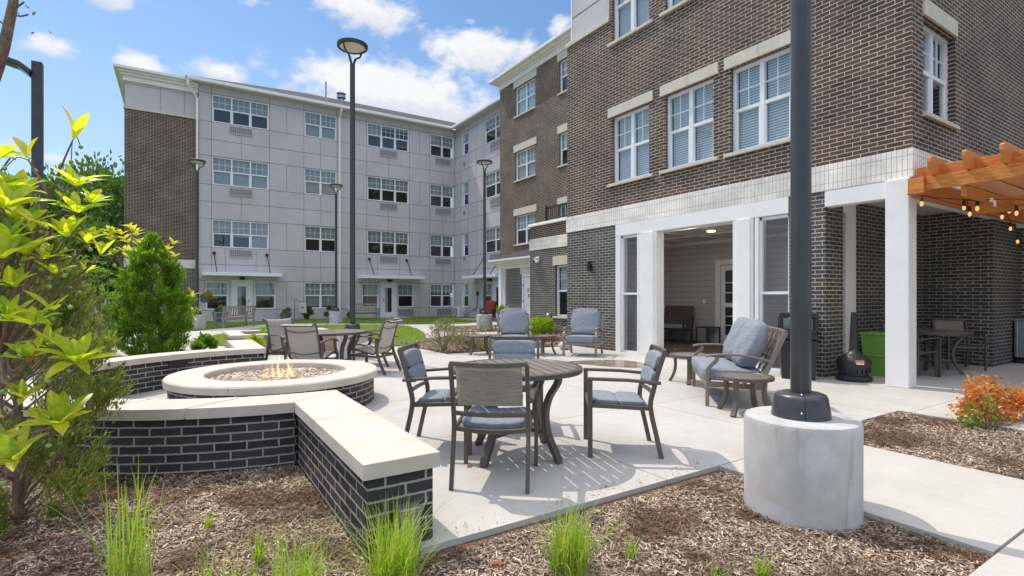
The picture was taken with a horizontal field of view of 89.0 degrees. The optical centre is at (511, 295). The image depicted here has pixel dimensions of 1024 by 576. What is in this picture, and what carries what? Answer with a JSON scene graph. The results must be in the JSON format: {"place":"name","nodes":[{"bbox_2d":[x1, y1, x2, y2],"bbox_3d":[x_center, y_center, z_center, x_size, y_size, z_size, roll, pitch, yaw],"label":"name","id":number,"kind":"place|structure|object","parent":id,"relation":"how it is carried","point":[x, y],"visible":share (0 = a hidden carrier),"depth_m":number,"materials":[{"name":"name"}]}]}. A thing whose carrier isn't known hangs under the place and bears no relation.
{"place":"outdoors","nodes":[
{"label":"outdoors","id":0,"kind":"place"},
{"bbox_2d":[118,390,166,398],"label":"seating floor","id":1,"kind":"structure","parent":0,"point":[160,394],"depth_m":6.99,"materials":[{"name":"concrete"}]},
{"bbox_2d":[162,359,377,405],"bbox_3d":[-2.917,1.180,6.503,2.400,0.500,2.400,0,0,-33],"label":"fire pit","id":2,"kind":"object","parent":1,"relation":"on","point":[353,380],"visible":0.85,"depth_m":5.92,"materials":[{"name":"brick"}]},
{"bbox_2d":[209,367,341,380],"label":"pebbles","id":3,"kind":"object","parent":2,"relation":"on","point":[268,374],"visible":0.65,"depth_m":6.66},
{"bbox_2d":[30,297,464,325],"bbox_3d":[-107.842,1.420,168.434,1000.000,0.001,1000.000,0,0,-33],"label":"ground","id":4,"kind":"structure","parent":0,"point":[117,323],"depth_m":54.83,"materials":[{"name":"green plant"}]},
{"bbox_2d":[26,162,118,258],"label":"broadleaf tree","id":5,"kind":"object","parent":4,"relation":"on","point":[47,183],"visible":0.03,"depth_m":43.41,"materials":[{"name":"green plant"}]},
{"bbox_2d":[45,158,123,304],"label":"broadleaf tree","id":6,"kind":"object","parent":4,"relation":"on","point":[113,209],"visible":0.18,"depth_m":41.89,"materials":[{"name":"green plant"}]},
{"bbox_2d":[47,214,123,315],"bbox_3d":[-30.092,-2.229,38.452,6.179,7.537,6.256,0,0,-18],"label":"broadleaf tree","id":7,"kind":"object","parent":4,"relation":"on","point":[98,224],"visible":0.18,"depth_m":37.17,"materials":[{"name":"green plant"}]},
{"bbox_2d":[49,149,123,242],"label":"broadleaf tree","id":8,"kind":"object","parent":4,"relation":"on","point":[88,163],"visible":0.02,"depth_m":47.38,"materials":[{"name":"green plant"}]},
{"bbox_2d":[54,238,121,308],"bbox_3d":[-31.096,-1.436,37.005,5.933,5.955,5.983,0,0,1],"label":"broadleaf tree","id":9,"kind":"object","parent":4,"relation":"on","point":[83,251],"visible":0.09,"depth_m":36.11,"materials":[{"name":"green plant"}]},
{"bbox_2d":[83,315,476,335],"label":"lawn","id":10,"kind":"structure","parent":0,"point":[322,320],"depth_m":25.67,"materials":[{"name":"green plant"}]},
{"bbox_2d":[187,158,205,328],"bbox_3d":[-12.680,-2.015,20.973,0.650,6.890,0.650,0,0,29],"label":"lamp post","id":11,"kind":"object","parent":10,"relation":"on","point":[200,323],"visible":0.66,"depth_m":20.92,"materials":[{"name":"metal"}]},
{"bbox_2d":[329,183,342,322],"bbox_3d":[-8.636,-2.015,25.581,0.650,6.890,0.650,0,0,29],"label":"lamp post","id":12,"kind":"object","parent":10,"relation":"on","point":[335,314],"visible":0.98,"depth_m":25.52,"materials":[{"name":"metal"}]},
{"bbox_2d":[0,0,570,296],"label":"sky","id":13,"kind":"structure","parent":0,"point":[435,59],"materials":[{"name":"blue"}]},
{"bbox_2d":[191,324,425,345],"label":"lawn","id":14,"kind":"structure","parent":0,"point":[395,344],"depth_m":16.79,"materials":[{"name":"green plant"}]},
{"bbox_2d":[398,332,566,353],"bbox_3d":[-0.254,1.370,15.511,6.100,0.120,4.600,0,0,-33],"label":"mulch bed","id":15,"kind":"object","parent":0,"point":[462,349],"visible":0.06,"depth_m":13.65,"materials":[{"name":"brown wood"}]},
{"bbox_2d":[421,314,464,350],"bbox_3d":[-1.590,0.889,12.321,1.010,0.953,1.038,0,0,-33],"label":"dry shrub","id":16,"kind":"object","parent":15,"relation":"on","point":[446,337],"visible":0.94,"depth_m":12.33,"materials":[{"name":"brown plant"}]},
{"bbox_2d":[454,329,492,349],"bbox_3d":[-0.976,1.070,12.889,1.134,0.647,0.949,0,0,-33],"label":"dry shrub","id":17,"kind":"object","parent":15,"relation":"on","point":[467,341],"visible":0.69,"depth_m":12.79,"materials":[{"name":"brown plant"}]},
{"bbox_2d":[530,316,555,339],"bbox_3d":[0.911,0.981,15.535,0.947,0.848,0.906,0,0,-33],"label":"lime shrub","id":18,"kind":"object","parent":15,"relation":"on","point":[538,325],"visible":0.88,"depth_m":15.39,"materials":[{"name":"green plant"}]},
{"bbox_2d":[443,325,527,331],"bbox_3d":[-1.216,1.370,21.276,4.296,0.120,3.686,0,0,-33],"label":"mulch bed","id":19,"kind":"object","parent":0,"point":[474,329],"visible":0.06,"depth_m":20.38,"materials":[{"name":"brown wood"}]},
{"bbox_2d":[476,159,492,328],"bbox_3d":[-1.113,-2.015,21.100,0.650,6.890,0.650,0,0,23],"label":"lamp post","id":20,"kind":"object","parent":19,"relation":"on","point":[484,317],"visible":0.97,"depth_m":21.05,"materials":[{"name":"metal"}]},
{"bbox_2d":[0,356,992,575],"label":"mulch bed","id":21,"kind":"object","parent":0,"point":[451,549],"visible":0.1,"depth_m":2.92,"materials":[{"name":"brown wood"}]},
{"bbox_2d":[6,57,43,325],"bbox_3d":[-9.556,-1.535,9.675,1.282,5.930,0.300,0,0,-33],"label":"area light","id":22,"kind":"object","parent":21,"relation":"on","point":[35,73],"visible":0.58,"depth_m":9.92,"materials":[{"name":"metal"}]},
{"bbox_2d":[0,0,50,170],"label":"young tree","id":23,"kind":"object","parent":21,"relation":"on","point":[8,26],"visible":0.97,"depth_m":1.69,"materials":[{"name":"brown plant"}]},
{"bbox_2d":[0,106,118,485],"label":"magnolia shrub","id":24,"kind":"object","parent":21,"relation":"on","point":[17,314],"visible":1,"depth_m":1.44,"materials":[{"name":"green plant"}]},
{"bbox_2d":[5,272,122,395],"bbox_3d":[-5.447,0.445,5.989,1.420,2.011,1.267,0,0,22],"label":"arborvitae","id":25,"kind":"object","parent":21,"relation":"on","point":[74,366],"visible":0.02,"depth_m":6.06,"materials":[{"name":"green plant"}]},
{"bbox_2d":[0,191,134,538],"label":"arborvitae","id":26,"kind":"object","parent":21,"relation":"on","point":[28,468],"visible":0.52,"depth_m":3.19,"materials":[{"name":"green plant"}]},
{"bbox_2d":[78,248,121,335],"bbox_3d":[-9.160,0.124,11.596,1.007,2.433,1.682,0,0,-33],"label":"open shrub","id":27,"kind":"object","parent":21,"relation":"on","point":[105,274],"visible":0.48,"depth_m":11.51,"materials":[{"name":"green plant"}]},
{"bbox_2d":[32,455,201,575],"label":"ornamental grass","id":28,"kind":"object","parent":21,"relation":"on","point":[127,569],"depth_m":2.43,"materials":[{"name":"green plant"}]},
{"bbox_2d":[95,222,196,343],"bbox_3d":[-8.587,-0.206,12.574,2.756,3.098,1.493,0,0,1],"label":"magnolia shrub","id":29,"kind":"object","parent":21,"relation":"on","point":[111,230],"visible":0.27,"depth_m":12.44,"materials":[{"name":"yellow plant"}]},
{"bbox_2d":[97,230,200,355],"bbox_3d":[-6.920,0.049,10.009,1.653,2.662,1.630,0,0,-33],"label":"arborvitae","id":30,"kind":"object","parent":21,"relation":"on","point":[129,317],"visible":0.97,"depth_m":9.68,"materials":[{"name":"green plant"}]},
{"bbox_2d":[172,524,302,575],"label":"ornamental grass","id":31,"kind":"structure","parent":21,"relation":"on","point":[210,570],"depth_m":2.44,"materials":[{"name":"green plant"}]},
{"bbox_2d":[240,526,272,565],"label":"ornamental grass","id":32,"kind":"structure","parent":21,"relation":"on","point":[258,547],"depth_m":2.63,"materials":[{"name":"green plant"}]},
{"bbox_2d":[207,511,392,575],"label":"ornamental grass","id":33,"kind":"object","parent":21,"relation":"on","point":[307,569],"depth_m":2.35,"materials":[{"name":"green plant"}]},
{"bbox_2d":[290,485,467,575],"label":"ornamental grass","id":34,"kind":"object","parent":21,"relation":"on","point":[389,561],"depth_m":2.35,"materials":[{"name":"green plant"}]},
{"bbox_2d":[509,493,639,575],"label":"ornamental grass","id":35,"kind":"object","parent":21,"relation":"on","point":[566,558],"depth_m":2.52,"materials":[{"name":"green plant"}]},
{"bbox_2d":[743,553,785,575],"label":"ornamental grass","id":36,"kind":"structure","parent":21,"relation":"on","point":[762,571],"depth_m":2.52,"materials":[{"name":"green plant"}]},
{"bbox_2d":[744,0,863,532],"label":"lamp post","id":37,"kind":"object","parent":21,"relation":"on","point":[803,455],"visible":0.99,"depth_m":3.20,"materials":[{"name":"concrete"}]},
{"bbox_2d":[80,320,1023,555],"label":"patio","id":38,"kind":"structure","parent":0,"point":[710,438],"depth_m":5.15,"materials":[{"name":"concrete"}]},
{"bbox_2d":[189,331,219,349],"bbox_3d":[-6.885,1.081,11.541,0.580,0.611,0.741,0,0,12],"label":"shrub","id":39,"kind":"object","parent":38,"relation":"on","point":[207,341],"visible":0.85,"depth_m":11.60,"materials":[{"name":"green plant"}]},
{"bbox_2d":[0,339,439,562],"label":"seat wall","id":40,"kind":"structure","parent":38,"relation":"on","point":[350,457],"depth_m":3.92,"materials":[{"name":"brick"}]},
{"bbox_2d":[394,501,421,546],"bbox_3d":[-0.544,1.198,2.723,0.120,0.205,0.088,0,0,-33],"label":"wall box","id":41,"kind":"object","parent":40,"relation":"attached to","point":[410,505],"visible":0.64,"depth_m":2.70,"materials":[{"name":"metal"}]},
{"bbox_2d":[213,306,255,327],"bbox_3d":[-11.826,0.871,22.282,0.679,0.902,1.530,0,0,25],"label":"slatted bench","id":42,"kind":"object","parent":38,"relation":"on","point":[230,317],"visible":1,"depth_m":22.02,"materials":[{"name":"grey wood"}]},
{"bbox_2d":[262,318,293,360],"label":"sling chair","id":43,"kind":"object","parent":38,"relation":"on","point":[276,337],"visible":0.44,"depth_m":9.46,"materials":[{"name":"grey fabric"}]},
{"bbox_2d":[224,328,336,354],"bbox_3d":[-5.693,1.150,12.860,2.380,0.560,1.860,0,0,-33],"label":"raised planter","id":44,"kind":"object","parent":38,"relation":"on","point":[241,334],"visible":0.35,"depth_m":12.55,"materials":[{"name":"concrete"}]},
{"bbox_2d":[279,323,338,359],"bbox_3d":[-3.198,0.873,8.219,0.635,0.932,0.796,0,0,7],"label":"sling chair","id":45,"kind":"object","parent":38,"relation":"on","point":[302,341],"visible":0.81,"depth_m":8.04,"materials":[{"name":"beige fabric"}]},
{"bbox_2d":[113,63,534,321],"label":"apartment building","id":46,"kind":"structure","parent":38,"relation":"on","point":[275,165],"depth_m":29.22,"materials":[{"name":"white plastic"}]},
{"bbox_2d":[206,281,227,309],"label":"window","id":47,"kind":"structure","parent":46,"relation":"in","point":[218,289],"depth_m":26.98,"materials":[{"name":"white plastic"}]},
{"bbox_2d":[212,94,268,129],"bbox_3d":[-14.304,-9.660,27.515,2.660,1.400,0.110,0,0,-33],"label":"window","id":48,"kind":"structure","parent":46,"relation":"in","point":[218,103],"depth_m":27.50,"materials":[{"name":"white glass"}]},
{"bbox_2d":[212,157,268,189],"bbox_3d":[-14.304,-6.450,27.515,2.660,1.420,0.110,0,0,-33],"label":"window","id":49,"kind":"structure","parent":46,"relation":"in","point":[222,174],"depth_m":27.53,"materials":[{"name":"white glass"}]},
{"bbox_2d":[212,219,268,248],"bbox_3d":[-14.304,-3.230,27.515,2.660,1.420,0.110,0,0,-33],"label":"window","id":50,"kind":"structure","parent":46,"relation":"in","point":[258,238],"depth_m":27.65,"materials":[{"name":"white plastic"}]},
{"bbox_2d":[231,280,251,320],"bbox_3d":[-14.266,0.225,27.521,0.990,2.110,0.180,0,0,-33],"label":"door","id":51,"kind":"structure","parent":46,"relation":"in","point":[236,292],"depth_m":27.51,"materials":[{"name":"white plastic"}]},
{"bbox_2d":[254,282,275,308],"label":"window","id":52,"kind":"structure","parent":46,"relation":"in","point":[260,288],"depth_m":28.17,"materials":[{"name":"white plastic"}]},
{"bbox_2d":[304,226,334,251],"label":"window","id":53,"kind":"structure","parent":46,"relation":"in","point":[310,232],"depth_m":29.64,"materials":[{"name":"white plastic"}]},
{"bbox_2d":[304,283,334,307],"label":"window","id":54,"kind":"structure","parent":46,"relation":"in","point":[312,297],"depth_m":29.65,"materials":[{"name":"white plastic"}]},
{"bbox_2d":[304,111,335,140],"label":"window","id":55,"kind":"structure","parent":46,"relation":"in","point":[326,129],"depth_m":29.65,"materials":[{"name":"white glass"}]},
{"bbox_2d":[304,168,335,195],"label":"window","id":56,"kind":"structure","parent":46,"relation":"in","point":[312,184],"depth_m":29.65,"materials":[{"name":"white glass"}]},
{"bbox_2d":[362,283,378,307],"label":"window","id":57,"kind":"structure","parent":46,"relation":"in","point":[368,289],"depth_m":31.29,"materials":[{"name":"white plastic"}]},
{"bbox_2d":[367,122,408,151],"bbox_3d":[-7.571,-9.660,31.826,2.610,1.400,0.110,0,0,-33],"label":"window","id":58,"kind":"structure","parent":46,"relation":"in","point":[372,129],"depth_m":31.61,"materials":[{"name":"white plastic"}]},
{"bbox_2d":[367,176,408,203],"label":"window","id":59,"kind":"structure","parent":46,"relation":"in","point":[394,185],"depth_m":31.86,"materials":[{"name":"white plastic"}]},
{"bbox_2d":[367,230,408,255],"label":"window","id":60,"kind":"structure","parent":46,"relation":"in","point":[380,237],"depth_m":31.86,"materials":[{"name":"white plastic"}]},
{"bbox_2d":[381,282,396,316],"bbox_3d":[-7.550,0.225,31.821,0.980,2.110,0.180,0,0,-33],"label":"door","id":61,"kind":"structure","parent":46,"relation":"in","point":[384,285],"depth_m":31.85,"materials":[{"name":"white plastic"}]},
{"bbox_2d":[430,134,453,158],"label":"window","id":62,"kind":"structure","parent":46,"relation":"in","point":[442,142],"depth_m":33.73,"materials":[{"name":"white plastic"}]},
{"bbox_2d":[430,184,453,207],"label":"window","id":63,"kind":"structure","parent":46,"relation":"in","point":[441,191],"depth_m":33.73,"materials":[{"name":"white plastic"}]},
{"bbox_2d":[430,234,453,257],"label":"window","id":64,"kind":"structure","parent":46,"relation":"in","point":[442,241],"depth_m":33.73,"materials":[{"name":"white plastic"}]},
{"bbox_2d":[430,284,453,306],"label":"window","id":65,"kind":"structure","parent":46,"relation":"in","point":[434,288],"depth_m":33.73,"materials":[{"name":"white plastic"}]},
{"bbox_2d":[318,329,367,360],"bbox_3d":[-3.120,0.973,9.045,1.200,0.734,1.200,0,0,42],"label":"dining table","id":66,"kind":"object","parent":38,"relation":"on","point":[345,333],"visible":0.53,"depth_m":8.82,"materials":[{"name":"brown metal"}]},
{"bbox_2d":[337,37,367,358],"bbox_3d":[-3.458,-2.015,11.299,0.650,6.890,0.650,0,0,23],"label":"lamp post","id":67,"kind":"object","parent":38,"relation":"on","point":[351,45],"visible":0.71,"depth_m":11.25,"materials":[{"name":"metal"}]},
{"bbox_2d":[347,319,404,374],"bbox_3d":[-2.351,0.873,9.098,0.796,0.932,0.635,0,0,14],"label":"sling chair","id":68,"kind":"object","parent":38,"relation":"on","point":[384,343],"visible":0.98,"depth_m":8.98,"materials":[{"name":"beige fabric"}]},
{"bbox_2d":[397,343,477,455],"bbox_3d":[-0.646,0.888,4.665,0.675,0.891,0.602,0,0,5],"label":"dining chair","id":69,"kind":"object","parent":38,"relation":"on","point":[412,363],"visible":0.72,"depth_m":4.47,"materials":[{"name":"grey fabric"}]},
{"bbox_2d":[446,361,538,493],"bbox_3d":[-0.126,0.888,3.805,0.602,0.891,0.675,0,0,7],"label":"dining chair","id":70,"kind":"object","parent":38,"relation":"on","point":[479,387],"visible":1,"depth_m":3.57,"materials":[{"name":"brown metal"}]},
{"bbox_2d":[485,336,542,411],"bbox_3d":[0.017,0.888,5.415,0.602,0.891,0.675,0,0,1],"label":"dining chair","id":71,"kind":"object","parent":38,"relation":"on","point":[513,347],"visible":0.31,"depth_m":5.64,"materials":[{"name":"grey fabric"}]},
{"bbox_2d":[497,308,531,336],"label":"lounge chair","id":72,"kind":"object","parent":38,"relation":"on","point":[514,322],"visible":0.76,"depth_m":11.96,"materials":[{"name":"blue fabric"}]},
{"bbox_2d":[453,358,582,466],"bbox_3d":[0.037,0.961,4.393,1.110,0.750,1.110,0,0,37],"label":"dining table","id":73,"kind":"object","parent":38,"relation":"on","point":[542,371],"visible":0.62,"depth_m":4.18,"materials":[{"name":"brown metal"}]},
{"bbox_2d":[488,25,570,333],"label":"brick building","id":74,"kind":"structure","parent":38,"relation":"on","point":[530,262],"depth_m":23.92,"materials":[{"name":"brown brick"}]},
{"bbox_2d":[513,68,536,118],"bbox_3d":[0.689,-9.849,25.513,0.245,1.847,1.990,0,0,-33],"label":"window","id":75,"kind":"structure","parent":74,"relation":"in","point":[523,96],"depth_m":25.51,"materials":[{"name":"white glass"}]},
{"bbox_2d":[513,136,536,182],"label":"window","id":76,"kind":"structure","parent":74,"relation":"in","point":[523,157],"depth_m":25.51,"materials":[{"name":"white plastic"}]},
{"bbox_2d":[513,204,536,245],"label":"window","id":77,"kind":"structure","parent":74,"relation":"in","point":[523,220],"depth_m":25.53,"materials":[{"name":"white plastic"}]},
{"bbox_2d":[522,274,529,320],"bbox_3d":[0.771,0.190,22.223,0.135,2.260,1.100,0,0,-33],"label":"door","id":78,"kind":"structure","parent":74,"relation":"in","point":[525,280],"depth_m":22.47,"materials":[{"name":"white plastic"}]},
{"bbox_2d":[552,255,566,318],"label":"window","id":79,"kind":"structure","parent":74,"relation":"in","point":[557,260],"depth_m":18.30,"materials":[{"name":"white plastic"}]},
{"bbox_2d":[562,308,603,356],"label":"lounge chair","id":80,"kind":"object","parent":38,"relation":"on","point":[584,328],"visible":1,"depth_m":11.80,"materials":[{"name":"blue fabric"}]},
{"bbox_2d":[569,360,643,367],"bbox_3d":[1.976,1.328,10.331,1.060,0.003,1.698,0,0,-65],"label":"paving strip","id":81,"kind":"object","parent":38,"relation":"on","point":[621,363],"visible":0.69,"depth_m":10.24,"materials":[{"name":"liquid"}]},
{"bbox_2d":[583,344,666,458],"bbox_3d":[0.980,0.888,4.550,0.675,0.891,0.602,0,0,4],"label":"dining chair","id":82,"kind":"object","parent":38,"relation":"on","point":[650,372],"visible":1,"depth_m":4.34,"materials":[{"name":"grey metal"}]},
{"bbox_2d":[669,352,710,384],"bbox_3d":[2.751,1.119,8.055,0.613,0.438,0.613,0,0,-10],"label":"side table","id":83,"kind":"object","parent":38,"relation":"on","point":[683,355],"visible":0.68,"depth_m":7.95,"materials":[{"name":"brown metal"}]},
{"bbox_2d":[691,317,787,405],"bbox_3d":[2.941,0.815,6.890,0.965,1.053,1.455,0,0,13],"label":"loveseat","id":84,"kind":"object","parent":38,"relation":"on","point":[744,343],"visible":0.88,"depth_m":6.33,"materials":[{"name":"fabric"}]},
{"bbox_2d":[716,371,774,417],"bbox_3d":[2.645,1.119,5.921,0.613,0.438,0.613,0,0,-20],"label":"side table","id":85,"kind":"object","parent":38,"relation":"on","point":[751,378],"visible":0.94,"depth_m":5.78,"materials":[{"name":"brown metal"}]},
{"bbox_2d":[565,0,1023,388],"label":"brick building","id":86,"kind":"structure","parent":38,"relation":"on","point":[678,152],"depth_m":9.86,"materials":[{"name":"brown brick"}]},
{"bbox_2d":[607,90,652,187],"bbox_3d":[2.810,-3.614,12.207,0.255,1.917,1.430,0,0,-33],"label":"window","id":87,"kind":"structure","parent":86,"relation":"in","point":[628,145],"depth_m":12.21,"materials":[{"name":"white glass"}]},
{"bbox_2d":[607,0,652,47],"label":"window","id":88,"kind":"structure","parent":86,"relation":"in","point":[628,8],"depth_m":12.37,"materials":[{"name":"white plastic"}]},
{"bbox_2d":[664,306,693,343],"bbox_3d":[4.668,0.811,15.066,0.944,1.043,1.082,0,0,37],"label":"porch glider","id":89,"kind":"object","parent":86,"relation":"on","point":[679,317],"visible":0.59,"depth_m":15.27,"materials":[{"name":"black metal"}]},
{"bbox_2d":[659,61,718,173],"bbox_3d":[3.700,-3.614,10.817,0.255,1.917,1.450,0,0,-33],"label":"window","id":90,"kind":"structure","parent":86,"relation":"in","point":[693,142],"depth_m":10.82,"materials":[{"name":"white plastic"}]},
{"bbox_2d":[715,259,732,342],"bbox_3d":[6.248,0.160,14.212,0.330,2.340,1.400,0,0,-33],"label":"porch door","id":91,"kind":"structure","parent":86,"relation":"in","point":[723,274],"depth_m":14.62,"materials":[{"name":"white plastic"}]},
{"bbox_2d":[723,30,789,157],"bbox_3d":[4.544,-3.614,9.499,0.255,1.917,1.400,0,0,-33],"label":"window","id":92,"kind":"structure","parent":86,"relation":"in","point":[764,122],"depth_m":9.51,"materials":[{"name":"white plastic"}]},
{"bbox_2d":[923,0,959,130],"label":"window","id":93,"kind":"structure","parent":86,"relation":"in","point":[931,11],"depth_m":8.14,"materials":[{"name":"white plastic"}]},
{"bbox_2d":[908,142,1023,224],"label":"pergola","id":94,"kind":"object","parent":86,"relation":"attached to","point":[981,178],"visible":0.92,"depth_m":7.18,"materials":[{"name":"brown wood"}]},
{"bbox_2d":[906,194,1023,243],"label":"string lights","id":95,"kind":"object","parent":94,"relation":"hanging from","point":[993,200],"visible":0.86,"depth_m":7.58,"materials":[{"name":"black plastic"}]},
{"bbox_2d":[835,312,872,382],"bbox_3d":[5.395,0.791,8.228,0.503,1.077,0.503,0,0,34],"label":"cigarette receptacle","id":96,"kind":"object","parent":38,"relation":"on","point":[853,364],"visible":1,"depth_m":8.10,"materials":[{"name":"black plastic"}]},
{"bbox_2d":[859,331,884,376],"bbox_3d":[6.250,0.968,8.692,0.590,0.724,0.590,0,0,-33],"label":"storage tub","id":97,"kind":"object","parent":38,"relation":"on","point":[873,346],"visible":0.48,"depth_m":8.61,"materials":[{"name":"green plastic"}]},
{"bbox_2d":[879,322,941,378],"bbox_3d":[6.617,0.888,8.693,0.675,0.891,0.602,0,0,-21],"label":"dining chair","id":98,"kind":"object","parent":38,"relation":"on","point":[918,350],"visible":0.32,"depth_m":8.50,"materials":[{"name":"brown metal"}]},
{"bbox_2d":[917,329,973,376],"bbox_3d":[7.206,0.967,8.960,1.100,0.742,1.100,0,0,27],"label":"dining table","id":99,"kind":"object","parent":38,"relation":"on","point":[925,333],"visible":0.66,"depth_m":8.77,"materials":[{"name":"brown metal"}]},
{"bbox_2d":[931,319,987,370],"bbox_3d":[8.187,0.888,9.589,0.602,0.891,0.675,0,0,15],"label":"dining chair","id":100,"kind":"object","parent":38,"relation":"on","point":[940,324],"visible":0.69,"depth_m":9.73,"materials":[{"name":"brown metal"}]},
{"bbox_2d":[1012,318,1023,363],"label":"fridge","id":101,"kind":"object","parent":38,"relation":"on","point":[1019,339],"visible":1,"depth_m":10.25,"materials":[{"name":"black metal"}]},
{"bbox_2d":[778,312,818,379],"bbox_3d":[4.649,0.800,8.489,0.550,1.060,0.615,0,0,25],"label":"litter bin","id":102,"kind":"object","parent":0,"point":[784,324],"visible":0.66,"depth_m":8.36,"materials":[{"name":"black plastic"}]},
{"bbox_2d":[719,445,1023,555],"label":"walkway","id":103,"kind":"structure","parent":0,"point":[978,510],"depth_m":3.41,"materials":[{"name":"concrete"}]},
{"bbox_2d":[860,411,1023,479],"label":"mulch bed","id":104,"kind":"object","parent":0,"point":[954,445],"visible":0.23,"depth_m":4.77,"materials":[{"name":"brown wood"}]},
{"bbox_2d":[946,369,1023,429],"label":"orange shrub","id":105,"kind":"object","parent":104,"relation":"on","point":[986,410],"visible":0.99,"depth_m":5.46,"materials":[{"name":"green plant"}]},
{"bbox_2d":[969,533,1023,575],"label":"path","id":106,"kind":"structure","parent":0,"point":[1008,560],"depth_m":2.60,"materials":[{"name":"concrete"}]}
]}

